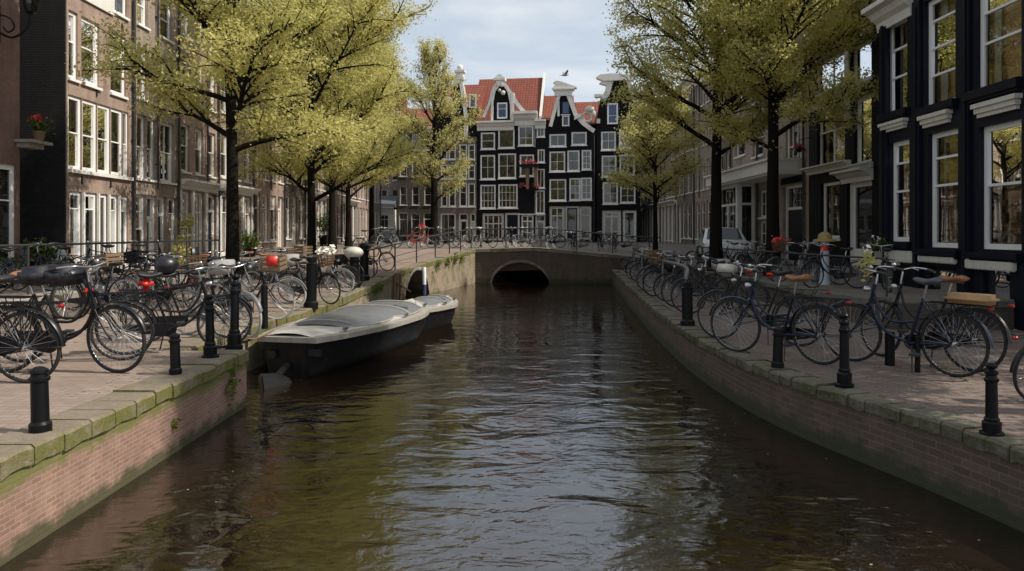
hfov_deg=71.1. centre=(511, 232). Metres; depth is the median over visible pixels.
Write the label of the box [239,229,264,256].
potted plant
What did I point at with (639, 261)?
bicycle
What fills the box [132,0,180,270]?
canal house
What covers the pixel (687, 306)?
bollard
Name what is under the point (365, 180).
tree
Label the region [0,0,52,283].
canal house
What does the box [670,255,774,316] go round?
bicycle
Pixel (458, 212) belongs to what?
canal house
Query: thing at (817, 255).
guard rail
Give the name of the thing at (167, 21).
window
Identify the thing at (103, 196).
window
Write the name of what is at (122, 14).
window
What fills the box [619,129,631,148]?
window
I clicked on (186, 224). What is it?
climbing plant
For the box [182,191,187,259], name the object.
window
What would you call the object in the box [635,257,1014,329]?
street ledge
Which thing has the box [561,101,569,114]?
window
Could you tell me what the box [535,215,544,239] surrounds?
door
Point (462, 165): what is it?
window
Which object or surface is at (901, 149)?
window
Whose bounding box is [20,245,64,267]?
utility box
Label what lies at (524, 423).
water
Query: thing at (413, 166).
window
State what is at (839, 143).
window
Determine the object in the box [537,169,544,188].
window
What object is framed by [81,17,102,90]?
window
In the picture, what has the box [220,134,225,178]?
window
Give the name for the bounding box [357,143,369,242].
canal house
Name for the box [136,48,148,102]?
window
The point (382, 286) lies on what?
canal wall
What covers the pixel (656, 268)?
bicycle
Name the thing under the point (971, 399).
quay pavement
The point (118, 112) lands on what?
window
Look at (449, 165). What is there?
window
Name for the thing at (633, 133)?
tree
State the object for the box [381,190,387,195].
window
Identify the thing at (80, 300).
bicycle
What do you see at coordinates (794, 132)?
window
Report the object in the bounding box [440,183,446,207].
window
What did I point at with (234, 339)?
bollard
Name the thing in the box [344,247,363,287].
bollard
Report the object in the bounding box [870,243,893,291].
bicycle
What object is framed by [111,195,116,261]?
window
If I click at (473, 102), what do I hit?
window
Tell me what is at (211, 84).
window
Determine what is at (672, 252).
bicycle
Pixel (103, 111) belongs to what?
window
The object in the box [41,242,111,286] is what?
bicycle
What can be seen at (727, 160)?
canal house
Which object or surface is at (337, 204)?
window
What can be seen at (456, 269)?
canal wall
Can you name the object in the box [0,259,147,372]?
bicycle
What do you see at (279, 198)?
door
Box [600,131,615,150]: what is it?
window
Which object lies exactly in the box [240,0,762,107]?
sky
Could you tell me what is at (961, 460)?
canal wall
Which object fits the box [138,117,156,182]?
window
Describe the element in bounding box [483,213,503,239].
window
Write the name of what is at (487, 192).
window
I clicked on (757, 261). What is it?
bicycle
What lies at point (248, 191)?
canal house
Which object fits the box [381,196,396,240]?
canal house
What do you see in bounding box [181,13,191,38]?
window
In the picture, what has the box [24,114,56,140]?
potted plant
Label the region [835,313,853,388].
bollard
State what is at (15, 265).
potted plant
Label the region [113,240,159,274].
bicycle
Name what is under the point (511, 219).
door
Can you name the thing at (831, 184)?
window
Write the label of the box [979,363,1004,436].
bollard
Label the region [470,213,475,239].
door
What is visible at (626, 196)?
window
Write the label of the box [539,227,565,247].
bicycle
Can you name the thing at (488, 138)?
window
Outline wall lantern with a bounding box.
[0,0,39,43]
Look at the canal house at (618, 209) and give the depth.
56.49 m
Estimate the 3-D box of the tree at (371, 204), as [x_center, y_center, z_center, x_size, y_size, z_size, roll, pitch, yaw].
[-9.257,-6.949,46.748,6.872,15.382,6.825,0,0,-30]
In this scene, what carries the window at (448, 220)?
in the canal house at (458, 212)
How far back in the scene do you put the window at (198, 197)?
26.78 m
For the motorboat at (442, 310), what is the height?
0.960 m
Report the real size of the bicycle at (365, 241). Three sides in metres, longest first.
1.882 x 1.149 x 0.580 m
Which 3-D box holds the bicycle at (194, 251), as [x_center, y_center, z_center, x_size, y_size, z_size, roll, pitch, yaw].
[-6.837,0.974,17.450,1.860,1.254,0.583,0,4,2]
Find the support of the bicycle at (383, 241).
on the street at (620, 250)
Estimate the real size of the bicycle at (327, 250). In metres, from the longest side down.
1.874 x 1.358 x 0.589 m
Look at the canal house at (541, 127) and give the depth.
57.35 m
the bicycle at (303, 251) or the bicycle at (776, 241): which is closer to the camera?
the bicycle at (776, 241)
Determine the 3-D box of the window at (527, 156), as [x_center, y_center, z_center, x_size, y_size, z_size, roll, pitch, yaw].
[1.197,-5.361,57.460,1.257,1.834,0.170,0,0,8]
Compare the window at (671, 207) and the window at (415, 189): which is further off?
the window at (415, 189)
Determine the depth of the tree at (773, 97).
19.38 m
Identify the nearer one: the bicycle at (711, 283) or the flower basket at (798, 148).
the bicycle at (711, 283)
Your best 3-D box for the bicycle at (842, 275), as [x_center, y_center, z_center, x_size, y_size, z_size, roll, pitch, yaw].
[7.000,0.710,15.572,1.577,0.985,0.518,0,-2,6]
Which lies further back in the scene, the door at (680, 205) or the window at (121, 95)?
the door at (680, 205)
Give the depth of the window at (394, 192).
74.12 m
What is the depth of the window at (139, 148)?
22.64 m
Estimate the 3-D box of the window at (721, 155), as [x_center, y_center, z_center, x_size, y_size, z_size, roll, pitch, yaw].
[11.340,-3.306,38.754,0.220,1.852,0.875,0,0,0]
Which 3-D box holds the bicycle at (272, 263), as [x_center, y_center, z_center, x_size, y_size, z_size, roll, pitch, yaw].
[-4.901,0.997,13.130,1.879,1.214,0.585,0,5,-6]
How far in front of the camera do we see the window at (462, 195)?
58.26 m
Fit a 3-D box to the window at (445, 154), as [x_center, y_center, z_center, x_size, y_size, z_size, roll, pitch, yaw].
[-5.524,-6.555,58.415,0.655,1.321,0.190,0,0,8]
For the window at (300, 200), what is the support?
in the canal house at (295, 229)
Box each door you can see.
[147,195,153,268]
[158,197,162,256]
[208,195,213,259]
[278,197,280,246]
[292,197,294,243]
[424,213,430,236]
[459,213,467,239]
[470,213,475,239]
[505,213,519,239]
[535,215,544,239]
[565,206,578,239]
[679,205,680,242]
[786,184,801,259]
[850,180,871,266]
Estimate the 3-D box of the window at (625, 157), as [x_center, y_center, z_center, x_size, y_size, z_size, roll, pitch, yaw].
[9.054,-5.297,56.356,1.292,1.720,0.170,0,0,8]
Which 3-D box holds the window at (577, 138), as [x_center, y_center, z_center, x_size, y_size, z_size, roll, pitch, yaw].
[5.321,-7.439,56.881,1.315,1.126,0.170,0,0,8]
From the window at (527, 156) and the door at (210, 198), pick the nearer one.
the door at (210, 198)
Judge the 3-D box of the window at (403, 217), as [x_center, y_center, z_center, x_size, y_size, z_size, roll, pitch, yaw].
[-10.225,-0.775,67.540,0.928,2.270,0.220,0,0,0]
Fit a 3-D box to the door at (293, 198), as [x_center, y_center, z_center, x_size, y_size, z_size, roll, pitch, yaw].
[-11.758,-0.634,38.285,0.145,2.530,0.857,0,0,0]
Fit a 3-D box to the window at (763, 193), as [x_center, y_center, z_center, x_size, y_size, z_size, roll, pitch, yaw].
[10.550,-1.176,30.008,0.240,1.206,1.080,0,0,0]
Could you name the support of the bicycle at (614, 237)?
on the street at (620, 250)
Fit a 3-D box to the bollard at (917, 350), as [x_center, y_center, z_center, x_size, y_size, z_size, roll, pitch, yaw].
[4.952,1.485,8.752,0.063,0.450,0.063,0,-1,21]
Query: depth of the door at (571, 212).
57.12 m
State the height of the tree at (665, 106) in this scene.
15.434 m
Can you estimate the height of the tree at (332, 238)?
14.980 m
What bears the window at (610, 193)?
in the canal house at (618, 209)
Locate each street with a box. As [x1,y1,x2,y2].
[0,249,321,295]
[273,246,695,254]
[316,241,695,245]
[628,254,951,298]
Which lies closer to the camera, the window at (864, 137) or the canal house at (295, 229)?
the window at (864, 137)
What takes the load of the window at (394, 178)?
in the canal house at (390, 190)
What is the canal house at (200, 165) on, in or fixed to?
on the street at (36, 289)
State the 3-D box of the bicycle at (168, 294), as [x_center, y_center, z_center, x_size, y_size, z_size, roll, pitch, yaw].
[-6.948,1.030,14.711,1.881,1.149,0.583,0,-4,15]
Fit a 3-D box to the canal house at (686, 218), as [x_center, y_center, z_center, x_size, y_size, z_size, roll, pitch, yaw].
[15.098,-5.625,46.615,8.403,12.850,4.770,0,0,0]
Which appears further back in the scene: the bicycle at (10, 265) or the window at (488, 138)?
the window at (488, 138)
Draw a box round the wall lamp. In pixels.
[211,184,225,196]
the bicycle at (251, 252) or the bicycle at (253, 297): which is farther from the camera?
the bicycle at (251, 252)
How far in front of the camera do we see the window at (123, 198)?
21.55 m
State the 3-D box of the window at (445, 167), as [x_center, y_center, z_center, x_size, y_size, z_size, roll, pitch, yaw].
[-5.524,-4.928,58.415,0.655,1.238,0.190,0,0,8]
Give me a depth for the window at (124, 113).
21.62 m
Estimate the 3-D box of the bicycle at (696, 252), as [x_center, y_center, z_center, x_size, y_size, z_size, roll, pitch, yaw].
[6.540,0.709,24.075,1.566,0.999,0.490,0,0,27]
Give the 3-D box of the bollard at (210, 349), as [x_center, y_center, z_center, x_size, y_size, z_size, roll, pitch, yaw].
[-3.836,1.195,9.100,0.215,0.830,0.215,-1,1,-14]
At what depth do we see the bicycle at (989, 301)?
8.67 m
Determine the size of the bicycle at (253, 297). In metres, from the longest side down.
1.850 x 1.149 x 0.586 m
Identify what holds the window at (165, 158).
in the canal house at (158, 178)
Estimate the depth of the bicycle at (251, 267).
19.96 m
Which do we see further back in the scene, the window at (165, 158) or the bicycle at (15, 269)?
the window at (165, 158)
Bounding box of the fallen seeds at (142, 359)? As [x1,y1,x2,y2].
[15,285,334,397]
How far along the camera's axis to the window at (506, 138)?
57.74 m
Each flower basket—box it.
[518,159,538,188]
[519,182,525,190]
[532,182,541,190]
[791,137,810,152]
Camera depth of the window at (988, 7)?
13.53 m
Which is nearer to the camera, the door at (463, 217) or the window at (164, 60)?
the window at (164, 60)
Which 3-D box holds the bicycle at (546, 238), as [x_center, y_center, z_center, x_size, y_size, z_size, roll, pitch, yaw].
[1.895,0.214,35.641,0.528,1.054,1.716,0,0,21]
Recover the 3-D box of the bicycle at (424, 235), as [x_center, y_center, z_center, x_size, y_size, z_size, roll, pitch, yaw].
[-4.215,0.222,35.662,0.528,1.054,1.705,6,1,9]
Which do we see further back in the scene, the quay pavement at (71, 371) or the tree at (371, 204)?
the tree at (371, 204)
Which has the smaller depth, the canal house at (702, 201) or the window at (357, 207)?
the canal house at (702, 201)
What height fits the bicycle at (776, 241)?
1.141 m
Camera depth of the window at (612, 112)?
56.47 m
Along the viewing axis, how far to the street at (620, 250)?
36.61 m
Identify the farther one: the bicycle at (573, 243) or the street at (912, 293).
the bicycle at (573, 243)
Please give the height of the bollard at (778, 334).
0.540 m
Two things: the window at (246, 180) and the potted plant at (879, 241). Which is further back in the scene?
the window at (246, 180)
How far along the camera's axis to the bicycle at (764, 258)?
19.86 m
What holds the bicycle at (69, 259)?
on the street at (36, 289)
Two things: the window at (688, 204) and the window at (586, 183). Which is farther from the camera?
the window at (586, 183)
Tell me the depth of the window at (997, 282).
13.24 m
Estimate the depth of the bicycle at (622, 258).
30.60 m
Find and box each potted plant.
[0,252,29,287]
[20,237,62,265]
[24,114,56,140]
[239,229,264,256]
[316,207,337,245]
[869,235,899,264]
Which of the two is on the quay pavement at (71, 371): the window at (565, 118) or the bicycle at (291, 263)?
the bicycle at (291, 263)
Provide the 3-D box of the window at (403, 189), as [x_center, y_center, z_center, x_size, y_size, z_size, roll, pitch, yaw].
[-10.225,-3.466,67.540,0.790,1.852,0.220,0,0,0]
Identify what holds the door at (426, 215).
in the canal house at (413, 206)
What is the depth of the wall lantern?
15.88 m
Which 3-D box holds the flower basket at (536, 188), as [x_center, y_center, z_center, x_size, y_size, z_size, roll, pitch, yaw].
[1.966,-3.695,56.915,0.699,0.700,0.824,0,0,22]
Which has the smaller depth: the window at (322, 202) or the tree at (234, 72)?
the tree at (234, 72)
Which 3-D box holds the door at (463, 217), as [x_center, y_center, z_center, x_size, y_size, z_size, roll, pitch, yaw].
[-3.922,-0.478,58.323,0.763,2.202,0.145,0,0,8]
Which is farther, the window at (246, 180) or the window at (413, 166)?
the window at (413, 166)
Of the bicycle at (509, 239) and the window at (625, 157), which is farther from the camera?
the window at (625, 157)
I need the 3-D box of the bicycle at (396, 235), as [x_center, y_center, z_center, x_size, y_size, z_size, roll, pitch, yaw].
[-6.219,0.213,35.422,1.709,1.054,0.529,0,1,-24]
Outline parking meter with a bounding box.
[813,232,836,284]
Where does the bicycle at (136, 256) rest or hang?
on the quay pavement at (71, 371)
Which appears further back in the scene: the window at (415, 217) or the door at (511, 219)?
the window at (415, 217)
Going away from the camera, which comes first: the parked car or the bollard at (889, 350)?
the bollard at (889, 350)
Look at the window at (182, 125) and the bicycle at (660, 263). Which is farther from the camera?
the window at (182, 125)
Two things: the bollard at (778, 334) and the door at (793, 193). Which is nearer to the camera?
the bollard at (778, 334)
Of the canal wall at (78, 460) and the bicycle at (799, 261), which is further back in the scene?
the bicycle at (799, 261)
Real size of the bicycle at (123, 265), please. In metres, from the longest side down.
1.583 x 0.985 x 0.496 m
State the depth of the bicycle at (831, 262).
16.63 m
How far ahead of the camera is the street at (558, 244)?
45.20 m
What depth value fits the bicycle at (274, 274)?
20.82 m
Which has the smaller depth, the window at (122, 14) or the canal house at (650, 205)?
the window at (122, 14)
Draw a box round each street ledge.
[0,265,271,328]
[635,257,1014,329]
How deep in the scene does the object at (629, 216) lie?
56.45 m
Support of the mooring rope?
attached to the motorboat at (346, 336)
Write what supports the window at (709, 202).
in the canal house at (702, 201)
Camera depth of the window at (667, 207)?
52.50 m
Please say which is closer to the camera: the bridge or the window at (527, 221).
the bridge
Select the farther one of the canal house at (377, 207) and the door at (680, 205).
the canal house at (377, 207)
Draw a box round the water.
[0,277,1023,570]
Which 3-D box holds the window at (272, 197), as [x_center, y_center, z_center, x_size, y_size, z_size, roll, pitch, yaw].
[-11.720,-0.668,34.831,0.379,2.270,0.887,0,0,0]
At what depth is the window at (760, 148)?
30.67 m
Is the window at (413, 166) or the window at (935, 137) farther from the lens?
the window at (413, 166)
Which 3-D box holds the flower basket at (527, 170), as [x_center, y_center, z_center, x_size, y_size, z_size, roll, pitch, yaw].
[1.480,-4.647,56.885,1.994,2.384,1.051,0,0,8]
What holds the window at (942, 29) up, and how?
in the canal house at (950, 120)
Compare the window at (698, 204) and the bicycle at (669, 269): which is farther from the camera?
the window at (698, 204)
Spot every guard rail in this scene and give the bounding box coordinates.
[0,240,218,294]
[698,247,887,296]
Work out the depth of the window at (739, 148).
33.21 m
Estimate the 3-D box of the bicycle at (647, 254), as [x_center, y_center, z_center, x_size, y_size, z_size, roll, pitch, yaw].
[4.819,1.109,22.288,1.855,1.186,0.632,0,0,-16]
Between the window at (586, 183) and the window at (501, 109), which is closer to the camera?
the window at (586, 183)
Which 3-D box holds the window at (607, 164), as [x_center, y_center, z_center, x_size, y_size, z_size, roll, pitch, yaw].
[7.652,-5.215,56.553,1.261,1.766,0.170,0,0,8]
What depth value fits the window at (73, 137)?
19.19 m
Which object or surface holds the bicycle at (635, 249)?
on the quay pavement at (971, 399)
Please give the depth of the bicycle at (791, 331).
9.52 m
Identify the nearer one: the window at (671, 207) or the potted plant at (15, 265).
the potted plant at (15, 265)
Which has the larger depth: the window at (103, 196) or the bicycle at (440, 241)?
the bicycle at (440, 241)
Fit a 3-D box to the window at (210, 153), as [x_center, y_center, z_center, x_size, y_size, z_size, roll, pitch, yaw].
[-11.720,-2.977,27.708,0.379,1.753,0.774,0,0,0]
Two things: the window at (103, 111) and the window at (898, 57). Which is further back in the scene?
the window at (103, 111)
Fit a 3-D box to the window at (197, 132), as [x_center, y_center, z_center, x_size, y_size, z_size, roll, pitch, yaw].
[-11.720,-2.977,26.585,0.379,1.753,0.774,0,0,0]
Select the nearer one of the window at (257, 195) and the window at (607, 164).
the window at (257, 195)
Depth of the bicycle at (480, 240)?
35.55 m
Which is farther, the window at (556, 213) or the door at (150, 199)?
the window at (556, 213)
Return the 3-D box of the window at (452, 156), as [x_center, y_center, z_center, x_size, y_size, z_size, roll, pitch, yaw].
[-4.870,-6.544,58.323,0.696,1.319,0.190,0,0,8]
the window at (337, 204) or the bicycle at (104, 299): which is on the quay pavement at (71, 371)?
the bicycle at (104, 299)
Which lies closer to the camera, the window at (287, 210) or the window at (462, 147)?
the window at (287, 210)
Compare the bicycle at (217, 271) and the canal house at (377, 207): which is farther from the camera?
the canal house at (377, 207)
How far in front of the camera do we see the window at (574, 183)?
56.97 m
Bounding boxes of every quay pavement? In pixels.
[0,249,462,435]
[620,270,1023,436]
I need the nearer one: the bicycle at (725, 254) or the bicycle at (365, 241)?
the bicycle at (725, 254)
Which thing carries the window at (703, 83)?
in the canal house at (702, 201)
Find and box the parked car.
[696,227,750,260]
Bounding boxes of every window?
[0,164,13,258]
[67,11,81,83]
[68,95,79,169]
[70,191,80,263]
[74,99,94,171]
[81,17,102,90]
[85,192,94,257]
[98,104,108,173]
[100,194,105,253]
[110,34,128,99]
[111,108,120,175]
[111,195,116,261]
[112,0,129,20]
[115,112,126,176]
[121,196,125,264]
[136,0,150,30]
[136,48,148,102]
[136,114,147,180]
[136,194,142,268]
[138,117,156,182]
[160,1,174,44]
[160,122,176,184]
[161,60,174,111]
[169,198,173,254]
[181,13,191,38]
[181,56,186,95]
[181,124,191,174]
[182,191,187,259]
[195,128,205,176]
[195,193,201,254]
[209,72,216,112]
[209,133,217,178]
[220,81,225,113]
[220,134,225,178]
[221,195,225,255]
[244,142,252,183]
[244,197,248,247]
[255,145,261,179]
[255,193,261,242]
[262,194,269,242]
[263,144,269,181]
[270,196,277,242]
[286,196,291,239]
[299,198,304,239]
[317,201,319,241]
[322,202,323,234]
[337,204,341,237]
[357,207,358,237]
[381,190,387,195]
[381,215,388,229]
[391,171,396,180]
[392,190,396,195]
[398,213,407,236]
[399,166,407,176]
[399,186,407,205]
[411,134,418,150]
[411,186,419,205]
[411,213,419,236]
[412,163,418,176]
[424,186,430,205]
[440,165,447,179]
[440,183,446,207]
[441,149,447,159]
[441,213,455,240]
[448,165,455,179]
[448,187,455,207]
[449,146,455,159]
[458,183,466,207]
[459,144,467,159]
[459,165,466,179]
[467,165,475,179]
[467,183,474,207]
[468,144,475,159]
[469,94,475,107]
[479,185,495,209]
[480,132,495,149]
[480,155,495,179]
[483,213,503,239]
[497,102,506,118]
[497,129,514,148]
[497,184,517,208]
[498,153,516,178]
[517,126,533,146]
[519,154,533,176]
[521,215,533,239]
[536,129,544,137]
[536,190,544,214]
[537,149,544,163]
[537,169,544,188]
[549,134,565,147]
[549,151,565,172]
[549,179,566,201]
[549,206,564,239]
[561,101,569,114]
[562,115,568,125]
[567,150,579,171]
[569,178,580,200]
[571,132,586,145]
[579,206,590,238]
[581,150,591,170]
[581,177,592,200]
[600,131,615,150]
[601,155,615,177]
[602,182,618,204]
[602,210,620,240]
[607,103,617,123]
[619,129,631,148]
[619,186,635,203]
[620,154,634,175]
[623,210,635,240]
[665,207,667,240]
[669,207,671,241]
[681,205,684,238]
[685,204,689,238]
[690,203,694,239]
[695,202,699,239]
[700,83,704,106]
[700,161,704,190]
[702,201,704,229]
[705,159,709,189]
[708,200,710,226]
[721,155,722,170]
[728,152,729,168]
[733,120,744,158]
[751,131,762,158]
[757,190,766,218]
[757,221,765,246]
[788,123,799,157]
[817,52,843,93]
[820,104,844,163]
[824,181,839,240]
[848,38,871,88]
[857,94,870,162]
[890,19,906,110]
[894,139,908,241]
[929,0,954,104]
[932,129,957,247]
[932,266,955,291]
[981,0,1020,86]
[984,119,1020,249]
[986,270,1009,298]
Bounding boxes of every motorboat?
[257,298,429,388]
[415,294,457,330]
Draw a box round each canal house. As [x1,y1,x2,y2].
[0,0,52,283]
[20,0,135,274]
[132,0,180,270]
[181,1,225,262]
[220,10,261,258]
[255,50,289,250]
[286,59,305,246]
[304,80,328,245]
[328,180,342,243]
[341,160,360,243]
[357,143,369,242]
[368,140,380,240]
[381,98,407,209]
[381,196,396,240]
[397,108,431,240]
[436,65,485,241]
[476,72,545,241]
[534,95,573,241]
[546,81,598,241]
[594,73,640,241]
[641,120,649,241]
[645,117,661,241]
[657,95,676,242]
[672,77,694,244]
[689,60,713,244]
[703,2,820,264]
[710,11,783,194]
[800,0,878,276]
[861,0,1023,330]
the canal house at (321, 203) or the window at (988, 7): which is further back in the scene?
the canal house at (321, 203)
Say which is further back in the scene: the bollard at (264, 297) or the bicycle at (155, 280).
the bicycle at (155, 280)
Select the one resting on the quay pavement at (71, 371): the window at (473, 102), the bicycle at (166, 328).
the bicycle at (166, 328)
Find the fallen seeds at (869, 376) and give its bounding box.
[703,300,1010,414]
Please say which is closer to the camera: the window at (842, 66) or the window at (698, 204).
the window at (842, 66)
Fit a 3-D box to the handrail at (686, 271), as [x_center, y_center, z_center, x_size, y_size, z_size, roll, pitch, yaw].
[4.054,1.200,20.034,0.402,1.001,14.031,0,0,6]
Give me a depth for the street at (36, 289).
17.01 m
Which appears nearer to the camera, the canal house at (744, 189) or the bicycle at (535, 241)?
the canal house at (744, 189)
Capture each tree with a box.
[66,0,389,307]
[189,0,438,277]
[253,0,398,252]
[290,1,417,245]
[328,16,418,243]
[392,34,484,244]
[596,0,857,269]
[598,81,710,249]
[675,0,878,275]
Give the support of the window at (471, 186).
in the canal house at (458, 212)
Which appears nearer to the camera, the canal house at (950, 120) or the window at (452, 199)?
the canal house at (950, 120)
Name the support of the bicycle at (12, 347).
on the quay pavement at (71, 371)
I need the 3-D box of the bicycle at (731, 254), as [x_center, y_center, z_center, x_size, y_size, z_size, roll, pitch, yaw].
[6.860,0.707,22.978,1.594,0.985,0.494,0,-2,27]
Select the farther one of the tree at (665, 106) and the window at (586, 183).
the window at (586, 183)
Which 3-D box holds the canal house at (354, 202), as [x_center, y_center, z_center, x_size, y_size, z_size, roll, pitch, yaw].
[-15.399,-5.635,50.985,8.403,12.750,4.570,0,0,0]
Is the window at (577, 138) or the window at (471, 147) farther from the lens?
the window at (471, 147)
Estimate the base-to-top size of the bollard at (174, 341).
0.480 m
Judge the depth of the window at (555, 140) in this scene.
57.15 m
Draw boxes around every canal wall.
[0,350,248,566]
[150,273,410,370]
[389,249,475,297]
[612,270,1023,532]
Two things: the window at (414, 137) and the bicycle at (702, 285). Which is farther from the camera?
the window at (414, 137)
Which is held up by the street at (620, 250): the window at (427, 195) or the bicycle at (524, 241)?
the bicycle at (524, 241)
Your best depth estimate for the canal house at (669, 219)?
51.43 m
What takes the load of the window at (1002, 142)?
in the canal house at (950, 120)
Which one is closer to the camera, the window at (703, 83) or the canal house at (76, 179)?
the canal house at (76, 179)
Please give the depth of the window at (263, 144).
33.99 m
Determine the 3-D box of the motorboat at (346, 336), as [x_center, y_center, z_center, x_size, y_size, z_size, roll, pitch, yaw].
[-3.136,2.051,14.216,2.074,1.077,7.042,0,0,12]
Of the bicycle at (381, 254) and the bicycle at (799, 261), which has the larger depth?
the bicycle at (381, 254)
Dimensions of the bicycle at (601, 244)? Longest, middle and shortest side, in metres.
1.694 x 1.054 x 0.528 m
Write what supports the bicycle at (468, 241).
on the street at (620, 250)
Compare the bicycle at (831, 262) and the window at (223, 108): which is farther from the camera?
the window at (223, 108)
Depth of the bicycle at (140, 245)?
19.07 m
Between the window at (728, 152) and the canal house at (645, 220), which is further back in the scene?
the canal house at (645, 220)
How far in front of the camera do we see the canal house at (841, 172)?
21.32 m
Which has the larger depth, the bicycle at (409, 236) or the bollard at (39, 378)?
the bicycle at (409, 236)
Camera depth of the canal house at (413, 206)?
67.58 m
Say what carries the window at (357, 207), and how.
in the canal house at (362, 211)
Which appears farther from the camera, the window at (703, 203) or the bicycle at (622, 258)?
the window at (703, 203)
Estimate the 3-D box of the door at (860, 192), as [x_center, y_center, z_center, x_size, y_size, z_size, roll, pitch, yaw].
[10.158,-0.258,20.661,0.145,2.520,1.492,0,0,0]
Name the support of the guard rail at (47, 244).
on the street at (36, 289)
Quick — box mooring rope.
[241,330,274,339]
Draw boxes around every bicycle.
[0,243,63,292]
[0,247,34,290]
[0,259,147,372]
[0,266,155,361]
[0,274,66,382]
[34,242,77,264]
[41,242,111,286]
[49,252,130,319]
[57,256,143,312]
[69,241,124,278]
[83,241,155,281]
[83,261,253,354]
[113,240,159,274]
[117,240,174,276]
[117,256,253,341]
[121,250,197,301]
[133,252,185,304]
[135,255,210,310]
[163,262,262,337]
[190,255,295,319]
[191,247,264,296]
[194,250,224,292]
[208,259,306,310]
[240,248,301,287]
[240,249,305,289]
[243,247,275,282]
[270,246,312,282]
[276,244,340,303]
[282,252,354,295]
[294,251,359,291]
[316,250,363,285]
[333,245,377,277]
[350,227,392,253]
[359,239,394,270]
[370,226,402,247]
[375,227,398,246]
[406,223,425,247]
[421,227,428,247]
[425,227,459,247]
[432,226,464,247]
[461,227,479,247]
[474,227,497,247]
[477,227,484,246]
[502,227,531,247]
[506,227,515,247]
[511,227,540,246]
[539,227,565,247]
[545,227,557,247]
[563,231,593,250]
[566,231,577,249]
[596,231,609,250]
[607,231,638,251]
[610,231,616,251]
[620,246,651,272]
[625,249,674,279]
[626,247,675,277]
[628,246,663,274]
[629,249,681,283]
[636,252,700,290]
[642,250,697,287]
[642,254,710,295]
[653,255,729,301]
[660,255,752,308]
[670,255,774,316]
[685,239,730,266]
[696,260,830,345]
[702,241,750,269]
[709,264,851,364]
[723,240,759,269]
[730,241,782,276]
[734,240,764,274]
[765,236,819,281]
[794,243,852,284]
[797,241,817,274]
[800,243,872,287]
[819,244,999,376]
[860,263,1014,371]
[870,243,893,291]
[1009,333,1023,398]
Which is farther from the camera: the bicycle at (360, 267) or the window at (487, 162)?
the window at (487, 162)
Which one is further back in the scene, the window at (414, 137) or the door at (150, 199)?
the window at (414, 137)
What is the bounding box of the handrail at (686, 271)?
[633,252,689,295]
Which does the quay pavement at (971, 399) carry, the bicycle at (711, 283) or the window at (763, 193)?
the bicycle at (711, 283)
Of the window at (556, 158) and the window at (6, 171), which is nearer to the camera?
the window at (6, 171)
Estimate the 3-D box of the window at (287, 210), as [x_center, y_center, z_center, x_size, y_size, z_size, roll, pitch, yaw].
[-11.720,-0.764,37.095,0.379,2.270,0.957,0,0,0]
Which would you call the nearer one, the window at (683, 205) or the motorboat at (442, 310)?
the motorboat at (442, 310)
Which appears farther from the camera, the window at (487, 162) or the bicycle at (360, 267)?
the window at (487, 162)
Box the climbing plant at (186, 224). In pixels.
[168,212,201,267]
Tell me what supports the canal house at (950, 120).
on the street at (912, 293)
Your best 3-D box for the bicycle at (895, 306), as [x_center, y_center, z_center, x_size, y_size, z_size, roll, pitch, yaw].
[5.309,1.052,9.278,0.660,1.298,2.106,5,-2,-28]
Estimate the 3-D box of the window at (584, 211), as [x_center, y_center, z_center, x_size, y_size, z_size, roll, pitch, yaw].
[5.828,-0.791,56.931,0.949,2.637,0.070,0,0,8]
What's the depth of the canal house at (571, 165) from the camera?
56.98 m
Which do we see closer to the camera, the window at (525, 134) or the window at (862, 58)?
the window at (862, 58)
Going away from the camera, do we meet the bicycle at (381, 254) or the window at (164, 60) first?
the window at (164, 60)
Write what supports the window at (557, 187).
in the canal house at (571, 165)
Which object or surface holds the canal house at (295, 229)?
on the street at (620, 250)
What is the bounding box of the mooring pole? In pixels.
[422,267,425,294]
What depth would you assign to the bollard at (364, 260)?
23.06 m
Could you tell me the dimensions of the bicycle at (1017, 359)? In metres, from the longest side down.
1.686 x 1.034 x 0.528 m
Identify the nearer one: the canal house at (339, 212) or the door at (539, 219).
the canal house at (339, 212)
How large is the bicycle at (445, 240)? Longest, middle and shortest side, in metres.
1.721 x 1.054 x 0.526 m
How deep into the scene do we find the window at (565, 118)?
56.98 m
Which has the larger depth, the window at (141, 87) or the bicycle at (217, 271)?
the window at (141, 87)
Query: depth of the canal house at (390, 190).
74.00 m
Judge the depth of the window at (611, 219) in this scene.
56.63 m
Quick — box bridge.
[369,228,660,283]
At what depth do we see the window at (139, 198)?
22.59 m
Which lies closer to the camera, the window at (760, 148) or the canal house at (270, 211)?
the window at (760, 148)
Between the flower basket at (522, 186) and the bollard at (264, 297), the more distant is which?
the flower basket at (522, 186)
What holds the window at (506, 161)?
in the canal house at (512, 108)
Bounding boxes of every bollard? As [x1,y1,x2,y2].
[27,366,52,433]
[168,333,181,374]
[201,294,218,357]
[225,274,242,349]
[261,284,267,328]
[303,257,317,309]
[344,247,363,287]
[359,244,369,281]
[680,282,694,325]
[771,326,784,367]
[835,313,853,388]
[885,331,894,365]
[915,336,920,372]
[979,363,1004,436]
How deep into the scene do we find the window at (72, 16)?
19.05 m
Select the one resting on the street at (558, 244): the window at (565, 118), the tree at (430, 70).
the tree at (430, 70)
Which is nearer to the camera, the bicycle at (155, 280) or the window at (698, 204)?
the bicycle at (155, 280)
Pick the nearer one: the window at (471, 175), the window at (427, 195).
the window at (471, 175)
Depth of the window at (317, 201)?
43.28 m
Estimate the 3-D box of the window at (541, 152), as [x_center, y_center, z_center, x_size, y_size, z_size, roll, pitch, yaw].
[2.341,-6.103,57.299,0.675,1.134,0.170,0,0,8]
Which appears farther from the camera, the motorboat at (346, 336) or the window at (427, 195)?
the window at (427, 195)

